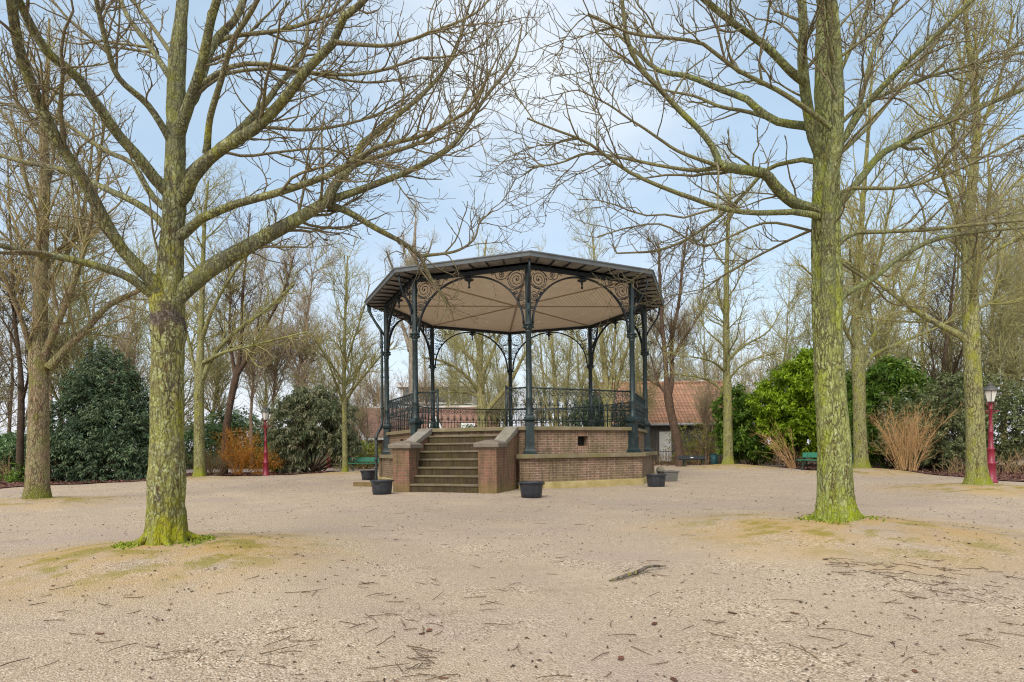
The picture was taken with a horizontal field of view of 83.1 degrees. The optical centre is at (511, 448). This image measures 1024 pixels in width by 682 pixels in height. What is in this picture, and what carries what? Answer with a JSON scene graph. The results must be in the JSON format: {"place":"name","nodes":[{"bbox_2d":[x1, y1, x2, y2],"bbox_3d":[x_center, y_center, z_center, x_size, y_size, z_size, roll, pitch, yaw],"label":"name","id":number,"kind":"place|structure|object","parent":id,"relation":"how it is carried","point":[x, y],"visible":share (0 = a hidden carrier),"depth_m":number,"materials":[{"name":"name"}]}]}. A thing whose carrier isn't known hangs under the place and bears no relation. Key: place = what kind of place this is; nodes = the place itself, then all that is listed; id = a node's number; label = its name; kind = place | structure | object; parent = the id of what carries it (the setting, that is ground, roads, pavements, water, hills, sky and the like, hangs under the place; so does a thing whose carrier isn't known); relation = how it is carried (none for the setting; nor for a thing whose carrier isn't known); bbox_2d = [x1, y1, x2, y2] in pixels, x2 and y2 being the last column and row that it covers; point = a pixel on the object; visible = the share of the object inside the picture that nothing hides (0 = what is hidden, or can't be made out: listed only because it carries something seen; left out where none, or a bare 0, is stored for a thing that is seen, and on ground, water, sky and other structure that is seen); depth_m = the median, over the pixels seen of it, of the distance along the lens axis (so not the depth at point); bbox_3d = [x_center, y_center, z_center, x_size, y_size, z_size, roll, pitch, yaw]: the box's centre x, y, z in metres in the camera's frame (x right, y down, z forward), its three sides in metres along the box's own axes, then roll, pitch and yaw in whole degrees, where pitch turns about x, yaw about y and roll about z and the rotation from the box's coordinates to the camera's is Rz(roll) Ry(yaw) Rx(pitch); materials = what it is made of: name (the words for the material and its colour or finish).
{"place":"outdoors","nodes":[
{"label":"outdoors","id":0,"kind":"place"},
{"bbox_2d":[0,444,1023,681],"bbox_3d":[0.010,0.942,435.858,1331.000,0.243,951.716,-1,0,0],"label":"ground","id":1,"kind":"structure","parent":0,"point":[538,600],"depth_m":4.37,"materials":[{"name":"sand"}]},
{"bbox_2d":[0,291,32,428],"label":"tree","id":2,"kind":"object","parent":1,"relation":"on","point":[2,398],"visible":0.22,"depth_m":31.04,"materials":[{"name":"brown plant"}]},
{"bbox_2d":[9,248,97,429],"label":"tree","id":3,"kind":"object","parent":1,"relation":"on","point":[50,397],"visible":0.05,"depth_m":46.62,"materials":[{"name":"brown plant"}]},
{"bbox_2d":[0,0,228,498],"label":"bare tree","id":4,"kind":"object","parent":1,"relation":"on","point":[39,342],"visible":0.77,"depth_m":11.84,"materials":[{"name":"beige plant"}]},
{"bbox_2d":[96,206,158,401],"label":"tree","id":5,"kind":"object","parent":1,"relation":"on","point":[146,250],"visible":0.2,"depth_m":33.93,"materials":[{"name":"brown plant"}]},
{"bbox_2d":[107,282,190,411],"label":"tree","id":6,"kind":"object","parent":1,"relation":"on","point":[127,352],"visible":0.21,"depth_m":28.68,"materials":[{"name":"brown plant"}]},
{"bbox_2d":[0,471,334,487],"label":"planting bed","id":7,"kind":"object","parent":1,"relation":"on","point":[19,484],"visible":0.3,"depth_m":20.96,"materials":[{"name":"brown soil"}]},
{"bbox_2d":[0,462,24,482],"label":"ground ivy","id":8,"kind":"object","parent":7,"relation":"on","point":[9,479],"visible":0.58,"depth_m":20.30,"materials":[{"name":"green plant"}]},
{"bbox_2d":[0,430,26,476],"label":"rhododendron","id":9,"kind":"object","parent":7,"relation":"on","point":[6,440],"visible":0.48,"depth_m":24.50,"materials":[{"name":"green plant"}]},
{"bbox_2d":[0,114,70,482],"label":"bare tree","id":10,"kind":"object","parent":7,"relation":"on","point":[21,388],"visible":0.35,"depth_m":20.52,"materials":[{"name":"brown plant"}]},
{"bbox_2d":[0,237,87,435],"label":"tree","id":11,"kind":"object","parent":7,"relation":"on","point":[9,405],"visible":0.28,"depth_m":27.18,"materials":[{"name":"brown plant"}]},
{"bbox_2d":[1,177,127,472],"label":"tree","id":12,"kind":"object","parent":7,"relation":"on","point":[57,341],"visible":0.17,"depth_m":28.42,"materials":[{"name":"brown plant"}]},
{"bbox_2d":[10,150,146,408],"bbox_3d":[-21.208,-6.451,28.187,4.865,15.991,6.018,-1,0,-14],"label":"tree","id":13,"kind":"object","parent":7,"relation":"on","point":[88,337],"visible":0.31,"depth_m":28.00,"materials":[{"name":"brown plant"}]},
{"bbox_2d":[11,339,185,481],"bbox_3d":[-15.651,-1.264,22.208,5.916,5.788,4.350,-1,0,0],"label":"bush","id":14,"kind":"object","parent":7,"relation":"on","point":[95,442],"visible":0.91,"depth_m":21.35,"materials":[{"name":"plant"}]},
{"bbox_2d":[185,445,234,473],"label":"dry bush","id":15,"kind":"object","parent":7,"relation":"on","point":[207,460],"visible":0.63,"depth_m":25.29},
{"bbox_2d":[145,141,322,475],"bbox_3d":[-10.616,-5.427,22.293,7.822,13.124,4.491,-1,0,7],"label":"bare tree","id":16,"kind":"object","parent":7,"relation":"on","point":[200,370],"visible":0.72,"depth_m":22.04,"materials":[{"name":"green plant"}]},
{"bbox_2d":[210,422,272,474],"bbox_3d":[-12.183,-0.052,25.675,2.521,2.572,3.263,-1,0,-36],"label":"orange bush","id":17,"kind":"object","parent":7,"relation":"on","point":[240,468],"visible":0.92,"depth_m":25.46,"materials":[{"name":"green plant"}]},
{"bbox_2d":[184,405,313,468],"bbox_3d":[-17.203,-0.570,36.252,10.488,4.391,4.248,-1,0,0],"label":"rhododendron","id":18,"kind":"object","parent":7,"relation":"in","point":[214,428],"visible":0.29,"depth_m":35.47,"materials":[{"name":"green plant"}]},
{"bbox_2d":[187,180,313,473],"bbox_3d":[-11.793,-5.420,26.826,5.847,13.319,5.332,-1,0,0],"label":"bare tree","id":19,"kind":"object","parent":7,"relation":"on","point":[238,368],"visible":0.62,"depth_m":26.66,"materials":[{"name":"brown bark"}]},
{"bbox_2d":[234,440,287,473],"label":"orange bush","id":20,"kind":"object","parent":7,"relation":"on","point":[257,470],"visible":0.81,"depth_m":25.53,"materials":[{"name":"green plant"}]},
{"bbox_2d":[260,406,270,475],"bbox_3d":[-10.358,-0.292,24.285,0.377,2.960,0.377,-1,0,45],"label":"street lamp","id":21,"kind":"object","parent":7,"relation":"on","point":[265,411],"visible":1,"depth_m":24.23,"materials":[{"name":"red metal"}]},
{"bbox_2d":[256,383,364,473],"bbox_3d":[-9.319,-0.862,26.961,4.784,4.459,3.050,-1,0,0],"label":"rhododendron","id":22,"kind":"object","parent":7,"relation":"on","point":[303,414],"visible":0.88,"depth_m":26.46,"materials":[{"name":"green plant"}]},
{"bbox_2d":[110,265,234,434],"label":"tree","id":23,"kind":"object","parent":1,"relation":"on","point":[189,400],"visible":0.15,"depth_m":29.11,"materials":[{"name":"brown plant"}]},
{"bbox_2d":[185,273,236,447],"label":"tree","id":24,"kind":"object","parent":1,"relation":"on","point":[210,379],"visible":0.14,"depth_m":51.20,"materials":[{"name":"brown plant"}]},
{"bbox_2d":[190,243,261,465],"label":"tree","id":25,"kind":"object","parent":1,"relation":"on","point":[219,376],"visible":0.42,"depth_m":35.80,"materials":[{"name":"brown plant"}]},
{"bbox_2d":[217,231,294,468],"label":"tree","id":26,"kind":"object","parent":1,"relation":"on","point":[248,371],"visible":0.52,"depth_m":33.43,"materials":[{"name":"brown plant"}]},
{"bbox_2d":[228,273,294,423],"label":"tree","id":27,"kind":"object","parent":1,"relation":"on","point":[264,400],"visible":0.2,"depth_m":54.23,"materials":[{"name":"brown plant"}]},
{"bbox_2d":[0,0,559,546],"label":"bare tree","id":28,"kind":"object","parent":1,"relation":"on","point":[168,288],"visible":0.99,"depth_m":5.43,"materials":[{"name":"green plant"}]},
{"bbox_2d":[247,234,321,432],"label":"tree","id":29,"kind":"object","parent":1,"relation":"on","point":[275,378],"visible":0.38,"depth_m":35.45,"materials":[{"name":"brown plant"}]},
{"bbox_2d":[257,221,352,449],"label":"tree","id":30,"kind":"object","parent":1,"relation":"on","point":[304,343],"visible":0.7,"depth_m":35.37,"materials":[{"name":"brown plant"}]},
{"bbox_2d":[279,284,332,441],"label":"tree","id":31,"kind":"object","parent":1,"relation":"on","point":[299,347],"visible":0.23,"depth_m":54.85,"materials":[{"name":"brown plant"}]},
{"bbox_2d":[279,322,367,466],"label":"tree","id":32,"kind":"object","parent":1,"relation":"on","point":[318,378],"visible":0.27,"depth_m":35.12,"materials":[{"name":"brown plant"}]},
{"bbox_2d":[274,228,410,471],"bbox_3d":[-7.479,-4.434,24.723,5.086,11.096,5.759,-1,0,-37],"label":"bare tree","id":33,"kind":"object","parent":1,"relation":"on","point":[354,371],"visible":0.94,"depth_m":25.05,"materials":[{"name":"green plant"}]},
{"bbox_2d":[328,437,381,468],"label":"bush","id":34,"kind":"object","parent":1,"relation":"on","point":[367,448],"visible":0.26,"depth_m":31.86,"materials":[{"name":"green plant"}]},
{"bbox_2d":[348,457,378,470],"bbox_3d":[-6.726,0.768,26.952,1.800,0.720,0.561,-1,0,-6],"label":"park bench","id":35,"kind":"object","parent":1,"relation":"on","point":[364,459],"visible":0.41,"depth_m":27.12,"materials":[{"name":"wood"}]},
{"bbox_2d":[349,355,392,466],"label":"tree","id":36,"kind":"object","parent":1,"relation":"on","point":[362,406],"visible":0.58,"depth_m":35.93,"materials":[{"name":"brown plant"}]},
{"bbox_2d":[353,320,395,407],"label":"tree","id":37,"kind":"object","parent":1,"relation":"on","point":[373,392],"visible":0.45,"depth_m":44.05,"materials":[{"name":"brown plant"}]},
{"bbox_2d":[370,479,393,494],"bbox_3d":[-3.079,0.910,13.687,0.564,0.338,0.564,-1,0,21],"label":"plastic tub","id":38,"kind":"object","parent":1,"relation":"on","point":[381,486],"visible":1,"depth_m":13.48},
{"bbox_2d":[379,359,423,405],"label":"tree","id":39,"kind":"object","parent":1,"relation":"on","point":[398,390],"visible":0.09,"depth_m":46.25,"materials":[{"name":"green plant"}]},
{"bbox_2d":[376,199,440,418],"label":"bare tree","id":40,"kind":"object","parent":1,"relation":"on","point":[410,261],"visible":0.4,"depth_m":41.08,"materials":[{"name":"brown plant"}]},
{"bbox_2d":[348,405,499,464],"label":"brown roofed house","id":41,"kind":"structure","parent":1,"relation":"on","point":[441,425],"depth_m":41.92,"materials":[{"name":"red brick"}]},
{"bbox_2d":[404,327,444,405],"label":"tree","id":42,"kind":"object","parent":1,"relation":"on","point":[424,387],"visible":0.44,"depth_m":49.06,"materials":[{"name":"brown plant"}]},
{"bbox_2d":[396,382,476,405],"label":"flat roofed block","id":43,"kind":"structure","parent":1,"relation":"on","point":[405,391],"depth_m":61.96,"materials":[{"name":"white paint"}]},
{"bbox_2d":[430,329,476,411],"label":"tree","id":44,"kind":"object","parent":1,"relation":"on","point":[452,394],"visible":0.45,"depth_m":44.45,"materials":[{"name":"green plant"}]},
{"bbox_2d":[436,330,476,404],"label":"tree","id":45,"kind":"object","parent":1,"relation":"on","point":[451,357],"visible":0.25,"depth_m":52.26,"materials":[{"name":"brown plant"}]},
{"bbox_2d":[409,209,545,426],"bbox_3d":[-1.799,-6.372,33.088,7.924,15.107,5.846,-1,0,0],"label":"bare tree","id":46,"kind":"object","parent":1,"relation":"on","point":[481,378],"visible":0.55,"depth_m":33.01,"materials":[{"name":"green plant"}]},
{"bbox_2d":[452,331,522,426],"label":"tree","id":47,"kind":"object","parent":1,"relation":"on","point":[489,396],"visible":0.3,"depth_m":41.10,"materials":[{"name":"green plant"}]},
{"bbox_2d":[470,333,523,424],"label":"tree","id":48,"kind":"object","parent":1,"relation":"on","point":[493,364],"visible":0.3,"depth_m":50.06,"materials":[{"name":"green plant"}]},
{"bbox_2d":[111,515,885,549],"bbox_3d":[0.214,0.836,6.052,8.028,0.076,0.810,-1,0,-9],"label":"moss","id":49,"kind":"object","parent":1,"relation":"on","point":[124,545],"visible":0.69,"depth_m":5.57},
{"bbox_2d":[0,469,1023,681],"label":"litter","id":50,"kind":"object","parent":1,"relation":"on","point":[396,680],"visible":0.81,"depth_m":4.25,"materials":[{"name":"plant"}]},
{"bbox_2d":[0,463,1023,487],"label":"fallen leaves","id":51,"kind":"object","parent":1,"relation":"on","point":[270,473],"visible":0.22,"depth_m":21.03,"materials":[{"name":"plant"}]},
{"bbox_2d":[364,250,664,492],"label":"bandstand","id":52,"kind":"structure","parent":1,"relation":"on","point":[539,291],"depth_m":15.92,"materials":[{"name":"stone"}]},
{"bbox_2d":[495,334,544,425],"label":"tree","id":53,"kind":"object","parent":1,"relation":"on","point":[503,395],"visible":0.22,"depth_m":39.76,"materials":[{"name":"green plant"}]},
{"bbox_2d":[518,481,544,497],"bbox_3d":[0.412,0.873,12.312,0.564,0.338,0.564,-1,0,-17],"label":"plastic tub","id":54,"kind":"object","parent":1,"relation":"on","point":[530,489],"visible":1,"depth_m":12.11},
{"bbox_2d":[522,331,565,425],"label":"tree","id":55,"kind":"object","parent":1,"relation":"on","point":[547,365],"visible":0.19,"depth_m":48.35,"materials":[{"name":"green plant"}]},
{"bbox_2d":[512,232,601,425],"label":"bare tree","id":56,"kind":"object","parent":1,"relation":"on","point":[554,382],"visible":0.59,"depth_m":33.76,"materials":[{"name":"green plant"}]},
{"bbox_2d":[535,346,584,426],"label":"tree","id":57,"kind":"object","parent":1,"relation":"on","point":[559,386],"visible":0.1,"depth_m":42.26,"materials":[{"name":"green plant"}]},
{"bbox_2d":[545,330,602,424],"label":"tree","id":58,"kind":"object","parent":1,"relation":"on","point":[578,376],"visible":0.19,"depth_m":37.58,"materials":[{"name":"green plant"}]},
{"bbox_2d":[561,392,628,426],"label":"evergreen bush","id":59,"kind":"object","parent":1,"relation":"on","point":[585,412],"visible":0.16,"depth_m":33.13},
{"bbox_2d":[557,189,653,426],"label":"bare tree","id":60,"kind":"object","parent":1,"relation":"on","point":[612,377],"visible":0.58,"depth_m":30.66,"materials":[{"name":"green plant"}]},
{"bbox_2d":[609,565,665,580],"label":"fallen branch","id":61,"kind":"object","parent":1,"relation":"on","point":[642,569],"visible":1,"depth_m":4.64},
{"bbox_2d":[615,319,664,426],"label":"tree","id":62,"kind":"object","parent":1,"relation":"on","point":[637,375],"visible":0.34,"depth_m":33.98,"materials":[{"name":"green plant"}]},
{"bbox_2d":[645,474,666,486],"bbox_3d":[3.767,0.836,15.108,0.564,0.338,0.564,-1,0,-25],"label":"plastic tub","id":63,"kind":"object","parent":1,"relation":"on","point":[655,480],"visible":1,"depth_m":14.91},
{"bbox_2d":[637,294,679,380],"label":"tree","id":64,"kind":"object","parent":1,"relation":"on","point":[650,335],"visible":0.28,"depth_m":47.20,"materials":[{"name":"brown plant"}]},
{"bbox_2d":[593,381,741,463],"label":"tiled house","id":65,"kind":"structure","parent":1,"relation":"on","point":[682,401],"depth_m":36.43,"materials":[{"name":"tile"}]},
{"bbox_2d":[659,432,670,460],"bbox_3d":[9.550,-0.132,35.990,0.738,1.850,0.060,-1,0,0],"label":"door","id":66,"kind":"structure","parent":65,"relation":"in","point":[662,436],"depth_m":35.96,"materials":[{"name":"white paint"}]},
{"bbox_2d":[656,470,679,480],"bbox_3d":[4.801,0.839,17.792,0.510,0.310,0.510,-1,0,-14],"label":"grey planter","id":67,"kind":"object","parent":1,"relation":"on","point":[671,475],"visible":0.81,"depth_m":17.59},
{"bbox_2d":[636,219,715,465],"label":"bare tree","id":68,"kind":"object","parent":1,"relation":"on","point":[667,389],"visible":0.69,"depth_m":30.37,"materials":[{"name":"brown plant"}]},
{"bbox_2d":[666,298,708,380],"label":"tree","id":69,"kind":"object","parent":1,"relation":"on","point":[682,368],"visible":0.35,"depth_m":48.32,"materials":[{"name":"brown plant"}]},
{"bbox_2d":[654,441,721,464],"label":"brushwood hedge","id":70,"kind":"object","parent":1,"relation":"on","point":[666,456],"visible":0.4,"depth_m":33.53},
{"bbox_2d":[662,418,721,464],"bbox_3d":[10.492,-0.395,33.055,4.110,2.888,1.932,-1,0,0],"label":"spindly bush","id":71,"kind":"object","parent":1,"relation":"on","point":[701,449],"visible":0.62,"depth_m":32.87,"materials":[{"name":"brown plant"}]},
{"bbox_2d":[684,344,722,464],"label":"tree","id":72,"kind":"object","parent":1,"relation":"on","point":[706,399],"visible":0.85,"depth_m":32.72,"materials":[{"name":"brown plant"}]},
{"bbox_2d":[668,272,738,380],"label":"tree","id":73,"kind":"object","parent":1,"relation":"on","point":[700,338],"visible":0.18,"depth_m":49.05,"materials":[{"name":"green plant"}]},
{"bbox_2d":[654,128,798,464],"bbox_3d":[10.112,-7.263,26.799,7.625,16.140,4.624,-1,0,0],"label":"bare tree","id":74,"kind":"object","parent":1,"relation":"on","point":[727,357],"visible":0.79,"depth_m":26.92,"materials":[{"name":"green plant"}]},
{"bbox_2d":[706,327,758,396],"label":"tree","id":75,"kind":"object","parent":1,"relation":"on","point":[738,371],"visible":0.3,"depth_m":46.51,"materials":[{"name":"brown plant"}]},
{"bbox_2d":[460,0,1023,522],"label":"bare tree","id":76,"kind":"object","parent":1,"relation":"on","point":[822,126],"visible":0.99,"depth_m":6.40,"materials":[{"name":"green plant"}]},
{"bbox_2d":[708,376,786,464],"bbox_3d":[12.039,-1.287,28.980,4.461,4.642,3.084,-1,0,0],"label":"laurel","id":77,"kind":"object","parent":1,"relation":"on","point":[752,449],"visible":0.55,"depth_m":28.52,"materials":[{"name":"green plant"}]},
{"bbox_2d":[731,309,784,406],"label":"tree","id":78,"kind":"object","parent":1,"relation":"on","point":[754,377],"visible":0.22,"depth_m":52.30,"materials":[{"name":"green plant"}]},
{"bbox_2d":[750,413,795,468],"bbox_3d":[11.578,-0.254,25.204,1.918,2.462,2.892,-1,0,-24],"label":"dry bush","id":79,"kind":"object","parent":1,"relation":"on","point":[785,452],"visible":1,"depth_m":25.18,"materials":[{"name":"plant"}]},
{"bbox_2d":[751,248,811,462],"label":"tree","id":80,"kind":"object","parent":1,"relation":"on","point":[779,327],"visible":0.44,"depth_m":33.90,"materials":[{"name":"brown plant"}]},
{"bbox_2d":[759,248,849,463],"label":"tree","id":81,"kind":"object","parent":1,"relation":"on","point":[807,334],"visible":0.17,"depth_m":31.28,"materials":[{"name":"brown plant"}]},
{"bbox_2d":[807,248,881,372],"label":"tree","id":82,"kind":"object","parent":1,"relation":"on","point":[844,336],"visible":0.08,"depth_m":36.58,"materials":[{"name":"brown plant"}]},
{"bbox_2d":[765,0,993,467],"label":"bare tree","id":83,"kind":"object","parent":1,"relation":"on","point":[859,363],"visible":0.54,"depth_m":20.31,"materials":[{"name":"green plant"}]},
{"bbox_2d":[779,464,1023,480],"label":"planting bed","id":84,"kind":"object","parent":1,"relation":"on","point":[1000,475],"visible":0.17,"depth_m":19.49,"materials":[{"name":"soil"},{"name":"mulch"}]},
{"bbox_2d":[744,345,851,466],"bbox_3d":[13.338,-1.976,26.880,4.986,5.996,3.417,-1,0,0],"label":"laurel","id":85,"kind":"object","parent":84,"relation":"on","point":[792,407],"visible":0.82,"depth_m":26.47,"materials":[{"name":"green plant"}]},
{"bbox_2d":[806,179,923,464],"bbox_3d":[17.327,-6.313,28.468,5.115,14.850,5.336,-1,0,3],"label":"tree","id":86,"kind":"object","parent":84,"relation":"on","point":[874,346],"visible":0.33,"depth_m":28.10,"materials":[{"name":"brown plant"}]},
{"bbox_2d":[845,367,884,463],"bbox_3d":[16.806,-1.784,28.993,4.118,5.668,2.906,-1,0,0],"label":"laurel","id":87,"kind":"object","parent":84,"relation":"on","point":[849,389],"visible":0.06,"depth_m":28.43,"materials":[{"name":"green plant"}]},
{"bbox_2d":[847,352,951,468],"bbox_3d":[15.864,-1.491,24.021,4.402,5.092,2.846,-1,0,0],"label":"laurel","id":88,"kind":"object","parent":84,"relation":"on","point":[898,376],"visible":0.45,"depth_m":23.62,"materials":[{"name":"green plant"}]},
{"bbox_2d":[868,396,961,471],"bbox_3d":[13.762,-0.474,20.146,2.709,2.852,3.041,-1,0,-29],"label":"dry bush","id":89,"kind":"object","parent":84,"relation":"on","point":[909,450],"visible":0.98,"depth_m":20.13,"materials":[{"name":"plant"}]},
{"bbox_2d":[869,368,1023,471],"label":"evergreen bush","id":90,"kind":"object","parent":84,"relation":"on","point":[1004,406],"visible":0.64,"depth_m":21.14,"materials":[{"name":"plant"}]},
{"bbox_2d":[884,183,1012,467],"bbox_3d":[18.353,-5.248,24.643,4.736,12.415,4.245,-1,0,-30],"label":"bare tree","id":91,"kind":"object","parent":84,"relation":"on","point":[944,358],"visible":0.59,"depth_m":24.64,"materials":[{"name":"brown plant"}]},
{"bbox_2d":[906,170,1008,436],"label":"tree","id":92,"kind":"object","parent":84,"relation":"on","point":[960,324],"visible":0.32,"depth_m":26.17,"materials":[{"name":"brown plant"}]},
{"bbox_2d":[917,158,1023,426],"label":"tree","id":93,"kind":"object","parent":84,"relation":"on","point":[991,326],"visible":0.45,"depth_m":24.99,"materials":[{"name":"brown plant"}]},
{"bbox_2d":[924,445,1023,473],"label":"brushwood hedge","id":94,"kind":"object","parent":84,"relation":"on","point":[1008,466],"visible":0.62,"depth_m":19.54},
{"bbox_2d":[981,195,1023,413],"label":"tree","id":95,"kind":"object","parent":84,"relation":"on","point":[1011,358],"visible":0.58,"depth_m":24.60,"materials":[{"name":"brown plant"}]},
{"bbox_2d":[865,208,948,421],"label":"tree","id":96,"kind":"object","parent":1,"relation":"on","point":[896,309],"visible":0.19,"depth_m":34.70,"materials":[{"name":"brown plant"}]},
{"bbox_2d":[797,0,1023,484],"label":"bare tree","id":97,"kind":"object","parent":1,"relation":"on","point":[976,462],"visible":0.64,"depth_m":12.48,"materials":[{"name":"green plant"}]},
{"bbox_2d":[864,223,962,379],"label":"tree","id":98,"kind":"object","parent":1,"relation":"on","point":[921,264],"visible":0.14,"depth_m":40.71,"materials":[{"name":"brown plant"}]},
{"bbox_2d":[947,153,1023,462],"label":"tree","id":99,"kind":"object","parent":1,"relation":"on","point":[1002,436],"visible":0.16,"depth_m":29.90,"materials":[{"name":"brown plant"}]},
{"bbox_2d":[983,383,998,482],"bbox_3d":[12.880,-0.419,15.543,0.377,2.707,0.377,-1,0,45],"label":"street lamp","id":100,"kind":"object","parent":1,"relation":"on","point":[990,390],"visible":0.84,"depth_m":15.49,"materials":[{"name":"red metal"}]},
{"bbox_2d":[977,166,1023,352],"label":"tree","id":101,"kind":"object","parent":1,"relation":"on","point":[1009,231],"visible":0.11,"depth_m":31.24,"materials":[{"name":"brown plant"}]},
{"bbox_2d":[979,204,1023,368],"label":"tree","id":102,"kind":"object","parent":1,"relation":"on","point":[1005,279],"visible":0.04,"depth_m":42.64,"materials":[{"name":"brown plant"}]},
{"bbox_2d":[0,0,1023,446],"label":"sky","id":103,"kind":"structure","parent":0,"point":[150,141],"materials":[{"name":"blue"}]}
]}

